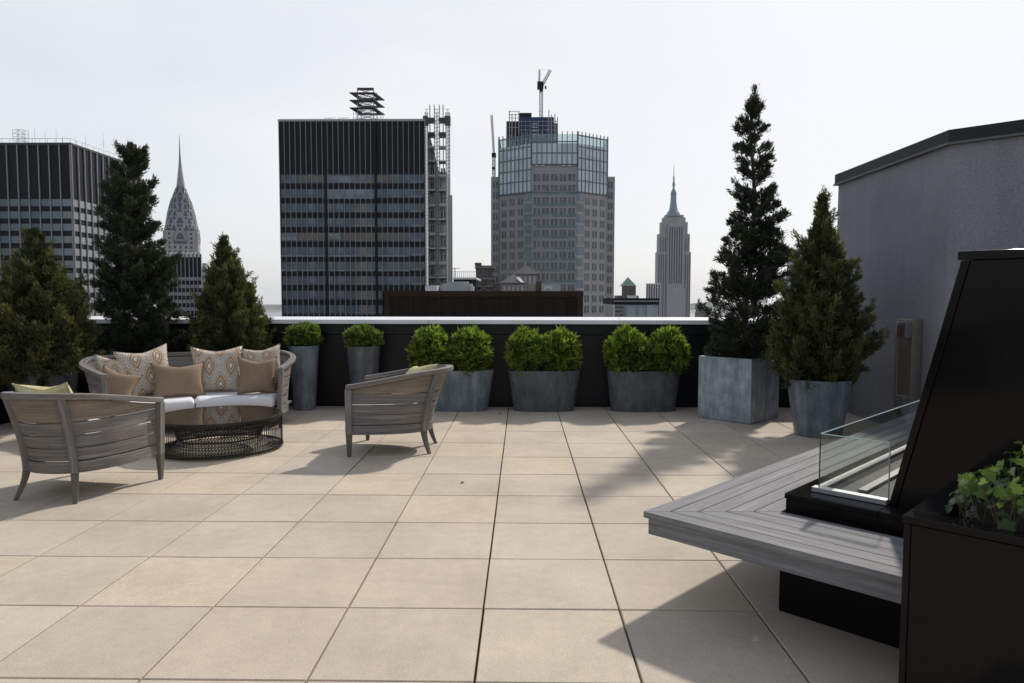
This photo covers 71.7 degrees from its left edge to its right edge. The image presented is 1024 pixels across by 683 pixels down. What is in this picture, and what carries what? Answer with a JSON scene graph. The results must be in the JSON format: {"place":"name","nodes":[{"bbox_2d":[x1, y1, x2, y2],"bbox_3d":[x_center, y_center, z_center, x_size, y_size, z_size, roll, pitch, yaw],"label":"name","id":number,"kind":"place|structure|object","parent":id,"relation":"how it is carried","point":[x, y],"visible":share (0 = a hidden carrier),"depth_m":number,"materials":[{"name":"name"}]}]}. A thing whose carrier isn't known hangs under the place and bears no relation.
{"place":"outdoors","nodes":[
{"label":"outdoors","id":0,"kind":"place"},
{"bbox_2d":[0,138,142,315],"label":"office tower","id":1,"kind":"structure","parent":0,"point":[51,190],"depth_m":227.28,"materials":[{"name":"grey glass"}]},
{"bbox_2d":[12,129,28,142],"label":"lattice frame","id":2,"kind":"object","parent":1,"relation":"on","point":[18,134],"visible":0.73,"depth_m":230.73,"materials":[{"name":"grey metal"}]},
{"bbox_2d":[157,252,201,315],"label":"office block","id":3,"kind":"structure","parent":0,"point":[189,269],"depth_m":351.10,"materials":[{"name":"white paint"}]},
{"bbox_2d":[163,135,200,253],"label":"skyscraper spire","id":4,"kind":"structure","parent":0,"point":[181,231],"depth_m":629.08,"materials":[{"name":"metal"}]},
{"bbox_2d":[176,233,183,238],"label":"crown window","id":5,"kind":"structure","parent":4,"relation":"in","point":[180,236],"depth_m":625.58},
{"bbox_2d":[202,263,207,296],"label":"apartment block","id":6,"kind":"structure","parent":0,"point":[203,272],"depth_m":431.23,"materials":[{"name":"brick"}]},
{"bbox_2d":[278,119,425,316],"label":"office tower","id":7,"kind":"structure","parent":0,"point":[352,219],"depth_m":193.83,"materials":[{"name":"black glass"}]},
{"bbox_2d":[349,88,384,118],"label":"antenna tower","id":8,"kind":"structure","parent":7,"relation":"on","point":[360,108],"depth_m":201.76,"materials":[{"name":"grey metal"}]},
{"bbox_2d":[0,406,898,682],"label":"terrace paving","id":9,"kind":"structure","parent":0,"point":[308,551],"depth_m":3.69,"materials":[{"name":"beige tile"}]},
{"bbox_2d":[6,368,78,392],"bbox_3d":[-5.168,0.611,7.828,0.689,0.601,0.689,0,3,1],"label":"round planter","id":10,"kind":"object","parent":9,"relation":"on","point":[71,381],"visible":0.16,"depth_m":7.62,"materials":[{"name":"metal"}]},
{"bbox_2d":[0,225,105,390],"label":"conifer","id":11,"kind":"object","parent":10,"relation":"in","point":[46,327],"visible":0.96,"depth_m":7.53,"materials":[{"name":"green plant"}]},
{"bbox_2d":[0,391,164,503],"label":"armchair","id":12,"kind":"object","parent":9,"relation":"on","point":[94,442],"visible":0.99,"depth_m":4.86,"materials":[{"name":"grey wood"}]},
{"bbox_2d":[11,382,88,423],"bbox_3d":[-3.185,0.442,4.916,0.447,0.388,0.129,-2,33,12],"label":"throw pillow","id":13,"kind":"object","parent":12,"relation":"on","point":[64,387],"visible":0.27,"depth_m":4.84,"materials":[{"name":"yellow fabric"}]},
{"bbox_2d":[79,350,295,427],"bbox_3d":[-3.426,0.533,7.659,2.144,0.780,1.048,-2,4,-26],"label":"curved sofa","id":14,"kind":"object","parent":9,"relation":"on","point":[278,399],"visible":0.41,"depth_m":7.55,"materials":[{"name":"white wood"}]},
{"bbox_2d":[93,354,126,385],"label":"throw pillow","id":15,"kind":"object","parent":14,"relation":"on","point":[114,365],"visible":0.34,"depth_m":7.31,"materials":[{"name":"beige fabric"}]},
{"bbox_2d":[91,364,142,401],"bbox_3d":[-3.993,0.454,7.136,0.387,0.388,0.157,18,-28,-13],"label":"throw pillow","id":16,"kind":"object","parent":14,"relation":"on","point":[119,384],"visible":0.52,"depth_m":7.10,"materials":[{"name":"brown fabric"}]},
{"bbox_2d":[113,343,168,395],"bbox_3d":[-3.888,0.325,7.542,0.180,0.547,0.547,-16,-2,44],"label":"throw pillow","id":17,"kind":"object","parent":14,"relation":"on","point":[135,363],"visible":0.63,"depth_m":7.45,"materials":[{"name":"beige fabric"}]},
{"bbox_2d":[150,362,205,397],"bbox_3d":[-3.546,0.415,7.538,0.537,0.408,0.176,0,-19,-36],"label":"throw pillow","id":18,"kind":"object","parent":14,"relation":"on","point":[177,381],"visible":0.91,"depth_m":7.46,"materials":[{"name":"brown fabric"}]},
{"bbox_2d":[190,345,242,391],"bbox_3d":[-3.278,0.315,7.882,0.547,0.538,0.187,-1,-8,-23],"label":"throw pillow","id":19,"kind":"object","parent":14,"relation":"on","point":[220,370],"visible":0.69,"depth_m":7.82,"materials":[{"name":"beige fabric"}]},
{"bbox_2d":[237,356,276,394],"bbox_3d":[-2.788,0.373,7.761,0.417,0.428,0.154,1,-11,-23],"label":"throw pillow","id":20,"kind":"object","parent":14,"relation":"on","point":[257,376],"visible":0.99,"depth_m":7.70,"materials":[{"name":"brown fabric"}]},
{"bbox_2d":[241,344,280,381],"bbox_3d":[-2.820,0.271,8.044,0.427,0.447,0.144,-8,-4,-24],"label":"throw pillow","id":21,"kind":"object","parent":14,"relation":"on","point":[262,355],"visible":0.44,"depth_m":8.00,"materials":[{"name":"beige fabric"}]},
{"bbox_2d":[154,405,282,460],"bbox_3d":[-2.707,0.831,6.568,1.116,0.319,1.116,0,3,1],"label":"coffee table","id":22,"kind":"object","parent":9,"relation":"on","point":[209,417],"visible":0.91,"depth_m":6.31,"materials":[{"name":"grey wicker"}]},
{"bbox_2d":[288,345,318,410],"bbox_3d":[-2.602,0.450,8.883,0.370,0.801,0.370,0,3,1],"label":"tall round planter","id":23,"kind":"object","parent":9,"relation":"on","point":[304,372],"visible":0.84,"depth_m":8.75,"materials":[{"name":"metal"}]},
{"bbox_2d":[282,321,323,348],"bbox_3d":[-2.607,-0.050,8.875,0.525,0.460,0.481,0,3,1],"label":"boxwood shrub","id":24,"kind":"object","parent":23,"relation":"in","point":[304,333],"visible":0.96,"depth_m":8.73,"materials":[{"name":"green plant"}]},
{"bbox_2d":[347,345,379,394],"bbox_3d":[-1.852,0.451,8.872,0.409,0.801,0.409,0,3,1],"label":"tall round planter","id":25,"kind":"object","parent":9,"relation":"on","point":[363,362],"visible":0.51,"depth_m":8.70,"materials":[{"name":"metal"}]},
{"bbox_2d":[342,323,384,347],"bbox_3d":[-1.855,-0.031,8.845,0.495,0.427,0.503,3,5,43],"label":"boxwood shrub","id":26,"kind":"object","parent":25,"relation":"in","point":[365,335],"visible":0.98,"depth_m":8.72,"materials":[{"name":"green plant"}]},
{"bbox_2d":[345,365,452,456],"bbox_3d":[-1.001,0.608,6.569,0.916,0.770,0.819,0,3,1],"label":"armchair","id":27,"kind":"object","parent":9,"relation":"on","point":[376,408],"visible":0.96,"depth_m":6.24,"materials":[{"name":"grey wood"}]},
{"bbox_2d":[394,363,437,393],"bbox_3d":[-0.920,0.375,6.614,0.146,0.428,0.507,46,-24,-19],"label":"throw pillow","id":28,"kind":"object","parent":27,"relation":"on","point":[422,368],"visible":0.29,"depth_m":6.50,"materials":[{"name":"yellow fabric"}]},
{"bbox_2d":[434,368,493,411],"bbox_3d":[-0.653,0.601,8.863,0.859,0.506,0.399,0,3,1],"label":"oval trough","id":29,"kind":"object","parent":9,"relation":"on","point":[460,391],"visible":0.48,"depth_m":8.70,"materials":[{"name":"metal"}]},
{"bbox_2d":[405,323,451,366],"bbox_3d":[-1.017,0.117,8.821,0.622,0.726,0.579,0,3,1],"label":"boxwood shrub","id":30,"kind":"object","parent":29,"relation":"in","point":[429,345],"visible":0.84,"depth_m":8.68,"materials":[{"name":"green plant"}]},
{"bbox_2d":[448,325,494,374],"bbox_3d":[-0.521,0.123,8.810,0.648,0.717,0.619,0,3,1],"label":"boxwood shrub","id":31,"kind":"object","parent":29,"relation":"in","point":[471,350],"visible":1,"depth_m":8.67,"materials":[{"name":"green plant"}]},
{"bbox_2d":[508,368,579,411],"bbox_3d":[0.397,0.604,8.848,0.909,0.506,0.399,0,3,1],"label":"oval trough","id":32,"kind":"object","parent":9,"relation":"on","point":[542,390],"visible":0.93,"depth_m":8.69,"materials":[{"name":"metal"}]},
{"bbox_2d":[503,325,545,371],"bbox_3d":[0.163,0.127,8.800,0.577,0.713,0.542,0,3,1],"label":"boxwood shrub","id":33,"kind":"object","parent":32,"relation":"in","point":[524,348],"visible":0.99,"depth_m":8.67,"materials":[{"name":"green plant"}]},
{"bbox_2d":[542,323,583,376],"bbox_3d":[0.621,0.126,8.811,0.548,0.715,0.577,2,4,32],"label":"boxwood shrub","id":34,"kind":"object","parent":32,"relation":"in","point":[561,348],"visible":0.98,"depth_m":8.67,"materials":[{"name":"green plant"}]},
{"bbox_2d":[607,369,679,411],"bbox_3d":[1.632,0.606,8.830,0.909,0.506,0.399,0,3,1],"label":"oval trough","id":35,"kind":"object","parent":9,"relation":"on","point":[648,391],"visible":0.86,"depth_m":8.67,"materials":[{"name":"metal"}]},
{"bbox_2d":[602,322,652,376],"bbox_3d":[1.443,0.117,8.792,0.684,0.736,0.581,0,3,1],"label":"boxwood shrub","id":36,"kind":"object","parent":35,"relation":"in","point":[626,349],"visible":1,"depth_m":8.64,"materials":[{"name":"green plant"}]},
{"bbox_2d":[645,325,694,378],"bbox_3d":[1.942,0.129,8.766,0.653,0.727,0.616,0,3,1],"label":"boxwood shrub","id":37,"kind":"object","parent":35,"relation":"in","point":[669,347],"visible":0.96,"depth_m":8.63,"materials":[{"name":"green plant"}]},
{"bbox_2d":[698,355,778,423],"bbox_3d":[2.648,0.530,8.283,0.665,0.726,0.665,-3,5,-44],"label":"square planter","id":38,"kind":"object","parent":9,"relation":"on","point":[740,390],"visible":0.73,"depth_m":8.03,"materials":[{"name":"grey metal"}]},
{"bbox_2d":[694,84,795,361],"bbox_3d":[2.767,-1.336,8.189,1.106,3.199,1.110,-2,4,-25],"label":"conifer","id":39,"kind":"object","parent":38,"relation":"on","point":[759,234],"visible":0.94,"depth_m":8.04,"materials":[{"name":"green plant"}]},
{"bbox_2d":[644,412,915,648],"bbox_3d":[3.261,0.939,4.079,2.598,0.419,4.932,4,5,45],"label":"timber bench","id":40,"kind":"object","parent":9,"relation":"on","point":[848,579],"visible":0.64,"depth_m":3.02,"materials":[{"name":"grey wood"}]},
{"bbox_2d":[785,249,1023,537],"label":"fireplace","id":41,"kind":"object","parent":40,"relation":"on","point":[969,415],"visible":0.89,"depth_m":2.87,"materials":[{"name":"black metal"}]},
{"bbox_2d":[812,400,919,504],"bbox_3d":[2.466,0.510,4.131,0.324,0.273,2.718,4,5,45],"label":"wind screen","id":42,"kind":"object","parent":41,"relation":"on","point":[826,487],"visible":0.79,"depth_m":3.29,"materials":[{"name":"clear glass"}]},
{"bbox_2d":[787,380,852,438],"bbox_3d":[3.134,0.666,7.248,0.629,0.581,0.629,0,3,1],"label":"round planter","id":43,"kind":"object","parent":9,"relation":"on","point":[821,407],"visible":0.77,"depth_m":7.03,"materials":[{"name":"metal"}]},
{"bbox_2d":[764,186,891,392],"bbox_3d":[3.158,-0.529,7.232,1.046,2.161,1.148,-2,4,-28],"label":"conifer","id":44,"kind":"object","parent":43,"relation":"in","point":[817,332],"visible":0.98,"depth_m":7.03,"materials":[{"name":"green plant"}]},
{"bbox_2d":[893,318,922,419],"bbox_3d":[4.001,0.362,7.250,0.203,1.190,0.325,0,3,1],"label":"power pedestal","id":45,"kind":"object","parent":9,"relation":"on","point":[908,361],"visible":0.84,"depth_m":7.12,"materials":[{"name":"silver metal"}]},
{"bbox_2d":[898,471,1023,682],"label":"black planter","id":46,"kind":"object","parent":9,"relation":"on","point":[962,607],"visible":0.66,"depth_m":2.18,"materials":[{"name":"metal"}]},
{"bbox_2d":[945,441,1023,530],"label":"ivy plant","id":47,"kind":"object","parent":46,"relation":"in","point":[979,490],"visible":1,"depth_m":2.26,"materials":[{"name":"green leaves"},{"name":"plant stems"}]},
{"bbox_3d":[-4.584,0.544,8.777,0.619,0.621,0.619,0,3,1],"label":"round planter","id":48,"kind":"object","parent":9,"relation":"on","visible":0},
{"bbox_2d":[87,140,191,356],"bbox_3d":[-4.591,-0.989,8.722,1.137,2.950,1.114,3,5,43],"label":"conifer","id":49,"kind":"object","parent":48,"relation":"in","point":[140,288],"visible":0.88,"depth_m":8.52,"materials":[{"name":"green plant"}]},
{"bbox_3d":[-3.474,0.544,8.801,0.599,0.621,0.599,0,3,1],"label":"round planter","id":50,"kind":"object","parent":9,"relation":"on","visible":0},
{"bbox_2d":[179,232,276,354],"bbox_3d":[-3.465,-0.479,8.753,1.042,1.765,1.141,0,3,1],"label":"conifer","id":51,"kind":"object","parent":50,"relation":"in","point":[228,317],"visible":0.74,"depth_m":8.55,"materials":[{"name":"green plant"}]},
{"bbox_2d":[153,302,763,309],"bbox_3d":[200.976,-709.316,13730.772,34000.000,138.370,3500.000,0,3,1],"label":"hills","id":52,"kind":"structure","parent":0,"point":[279,307],"depth_m":12437.58,"materials":[{"name":"grey"}]},
{"bbox_2d":[382,291,582,316],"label":"brown building","id":53,"kind":"structure","parent":0,"point":[482,303],"depth_m":89.88,"materials":[{"name":"brown brick"}]},
{"bbox_2d":[500,274,526,290],"bbox_3d":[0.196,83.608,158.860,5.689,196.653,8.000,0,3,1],"label":"roof pavilion","id":54,"kind":"structure","parent":53,"relation":"on","point":[513,282],"depth_m":149.59,"materials":[{"name":"stone"}]},
{"bbox_2d":[512,260,537,290],"bbox_3d":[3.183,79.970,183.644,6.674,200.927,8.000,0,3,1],"label":"roof pavilion","id":55,"kind":"structure","parent":53,"relation":"on","point":[527,274],"depth_m":174.38,"materials":[{"name":"stone"}]},
{"bbox_2d":[475,263,495,290],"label":"old stone building","id":56,"kind":"structure","parent":0,"point":[484,273],"depth_m":234.20,"materials":[{"name":"stone"}]},
{"bbox_2d":[474,410,508,682],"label":"terrace bedding","id":57,"kind":"object","parent":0,"point":[487,576],"depth_m":3.50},
{"bbox_2d":[262,304,728,312],"bbox_3d":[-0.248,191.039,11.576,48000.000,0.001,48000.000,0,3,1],"label":"city ground","id":58,"kind":"structure","parent":0,"point":[692,311],"depth_m":11081.85,"materials":[{"name":"grey"}]},
{"bbox_2d":[423,104,452,285],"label":"scaffold tower","id":59,"kind":"structure","parent":58,"relation":"on","point":[439,216],"depth_m":202.35,"materials":[{"name":"metal"}]},
{"bbox_2d":[425,282,474,290],"bbox_3d":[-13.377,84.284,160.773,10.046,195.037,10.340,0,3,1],"label":"rooftop mechanical equipment","id":60,"kind":"object","parent":58,"relation":"on","point":[457,286],"visible":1,"depth_m":152.16,"materials":[{"name":"metal"}]},
{"bbox_2d":[452,268,480,290],"bbox_3d":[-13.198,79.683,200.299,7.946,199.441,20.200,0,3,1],"label":"railed roof block","id":61,"kind":"structure","parent":58,"relation":"on","point":[471,280],"depth_m":184.55,"materials":[{"name":"grey metal"}]},
{"bbox_2d":[506,110,557,146],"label":"unfinished tower","id":62,"kind":"structure","parent":58,"relation":"on","point":[528,123],"depth_m":324.37,"materials":[{"name":"glass"}]},
{"bbox_2d":[537,69,551,116],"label":"tower crane","id":63,"kind":"object","parent":62,"relation":"on","point":[540,86],"visible":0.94,"depth_m":328.65,"materials":[{"name":"white paint"}]},
{"bbox_2d":[535,281,541,290],"bbox_3d":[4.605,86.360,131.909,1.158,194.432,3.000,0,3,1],"label":"brick chimney","id":64,"kind":"object","parent":58,"relation":"on","point":[538,285],"visible":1,"depth_m":124.58,"materials":[{"name":"brown brick"}]},
{"bbox_2d":[544,286,551,290],"bbox_3d":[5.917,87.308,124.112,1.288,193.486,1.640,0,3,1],"label":"roof fan","id":65,"kind":"object","parent":58,"relation":"on","point":[547,288],"visible":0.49,"depth_m":117.59},
{"bbox_2d":[541,284,560,290],"bbox_3d":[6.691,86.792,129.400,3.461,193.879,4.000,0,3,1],"label":"roof hut","id":66,"kind":"object","parent":58,"relation":"on","point":[556,287],"visible":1,"depth_m":121.57,"materials":[{"name":"grey concrete"}]},
{"bbox_2d":[491,131,614,316],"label":"glass crown tower","id":67,"kind":"structure","parent":58,"relation":"on","point":[552,213],"depth_m":258.38,"materials":[{"name":"stone"}]},
{"bbox_2d":[490,115,495,176],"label":"tower crane","id":68,"kind":"object","parent":67,"relation":"on","point":[493,160],"visible":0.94,"depth_m":270.81,"materials":[{"name":"white paint"}]},
{"bbox_2d":[524,215,530,222],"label":"bay window","id":69,"kind":"structure","parent":67,"relation":"in","point":[527,218],"depth_m":257.62,"materials":[{"name":"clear glass"}]},
{"bbox_2d":[524,225,530,233],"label":"bay window","id":70,"kind":"structure","parent":67,"relation":"in","point":[527,229],"depth_m":257.81,"materials":[{"name":"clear glass"}]},
{"bbox_2d":[524,236,530,243],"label":"bay window","id":71,"kind":"structure","parent":67,"relation":"in","point":[527,240],"depth_m":257.99,"materials":[{"name":"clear glass"}]},
{"bbox_2d":[524,247,530,254],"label":"bay window","id":72,"kind":"structure","parent":67,"relation":"in","point":[527,251],"depth_m":258.25,"materials":[{"name":"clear glass"}]},
{"bbox_2d":[524,258,530,265],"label":"bay window","id":73,"kind":"structure","parent":67,"relation":"in","point":[528,260],"depth_m":258.44,"materials":[{"name":"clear glass"}]},
{"bbox_2d":[524,193,531,200],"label":"bay window","id":74,"kind":"structure","parent":67,"relation":"in","point":[527,196],"depth_m":257.05,"materials":[{"name":"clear glass"}]},
{"bbox_2d":[524,204,531,211],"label":"bay window","id":75,"kind":"structure","parent":67,"relation":"in","point":[527,207],"depth_m":257.37,"materials":[{"name":"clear glass"}]},
{"bbox_2d":[576,280,582,287],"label":"bay window","id":76,"kind":"structure","parent":67,"relation":"in","point":[579,283],"depth_m":258.53,"materials":[{"name":"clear glass"}]},
{"bbox_2d":[577,269,582,276],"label":"bay window","id":77,"kind":"structure","parent":67,"relation":"in","point":[579,271],"depth_m":258.40,"materials":[{"name":"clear glass"}]},
{"bbox_2d":[577,193,583,200],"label":"bay window","id":78,"kind":"structure","parent":67,"relation":"in","point":[580,196],"depth_m":256.74,"materials":[{"name":"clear glass"}]},
{"bbox_2d":[577,204,583,211],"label":"bay window","id":79,"kind":"structure","parent":67,"relation":"in","point":[580,207],"depth_m":257.02,"materials":[{"name":"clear glass"}]},
{"bbox_2d":[577,215,583,222],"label":"bay window","id":80,"kind":"structure","parent":67,"relation":"in","point":[580,218],"depth_m":257.30,"materials":[{"name":"grey glass"}]},
{"bbox_2d":[577,225,583,233],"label":"bay window","id":81,"kind":"structure","parent":67,"relation":"in","point":[580,229],"depth_m":257.49,"materials":[{"name":"grey glass"}]},
{"bbox_2d":[577,236,583,243],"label":"bay window","id":82,"kind":"structure","parent":67,"relation":"in","point":[580,240],"depth_m":257.74,"materials":[{"name":"grey glass"}]},
{"bbox_2d":[577,247,583,254],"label":"bay window","id":83,"kind":"structure","parent":67,"relation":"in","point":[580,251],"depth_m":257.99,"materials":[{"name":"grey glass"}]},
{"bbox_2d":[577,258,583,265],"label":"bay window","id":84,"kind":"structure","parent":67,"relation":"in","point":[580,261],"depth_m":258.25,"materials":[{"name":"grey glass"}]},
{"bbox_2d":[0,0,1023,304],"label":"sky","id":85,"kind":"structure","parent":0,"point":[845,85],"materials":[{"name":"white"}]},
{"bbox_2d":[264,312,768,316],"bbox_3d":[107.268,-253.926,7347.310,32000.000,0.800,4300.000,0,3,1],"label":"water","id":86,"kind":"structure","parent":0,"point":[275,314],"depth_m":8602.48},
{"bbox_2d":[614,277,638,297],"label":"pyramid roof building","id":87,"kind":"structure","parent":0,"point":[628,285],"depth_m":497.54,"materials":[{"name":"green stone"}]},
{"bbox_2d":[603,298,659,316],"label":"office block","id":88,"kind":"structure","parent":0,"point":[635,307],"depth_m":199.03,"materials":[{"name":"grey metal"}]},
{"bbox_2d":[646,283,660,316],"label":"striped tower","id":89,"kind":"structure","parent":0,"point":[653,290],"depth_m":696.18,"materials":[{"name":"white paint"}]},
{"bbox_2d":[655,175,690,316],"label":"mast skyscraper","id":90,"kind":"structure","parent":0,"point":[673,265],"depth_m":1289.29,"materials":[{"name":"grey stone"}]},
{"bbox_2d":[695,309,707,316],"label":"distant block","id":91,"kind":"structure","parent":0,"point":[698,313],"depth_m":2190.82,"materials":[{"name":"grey concrete"}]},
{"bbox_2d":[787,249,803,299],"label":"distant block","id":92,"kind":"structure","parent":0,"point":[789,263],"depth_m":415.71,"materials":[{"name":"grey metal"}]},
{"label":"terrace tower","id":93,"kind":"object","parent":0,"visible":0},
{"bbox_2d":[0,378,80,424],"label":"side parapet wall","id":94,"kind":"structure","parent":93,"relation":"on","point":[4,417],"depth_m":7.83,"materials":[{"name":"black"}]},
{"bbox_2d":[80,316,789,409],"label":"parapet wall","id":95,"kind":"structure","parent":93,"relation":"on","point":[333,380],"depth_m":9.07,"materials":[{"name":"black paint"}]},
{"bbox_2d":[833,119,1023,423],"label":"penthouse","id":96,"kind":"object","parent":93,"relation":"on","point":[913,219],"visible":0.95,"depth_m":7.07,"materials":[{"name":"paint"}]}
]}

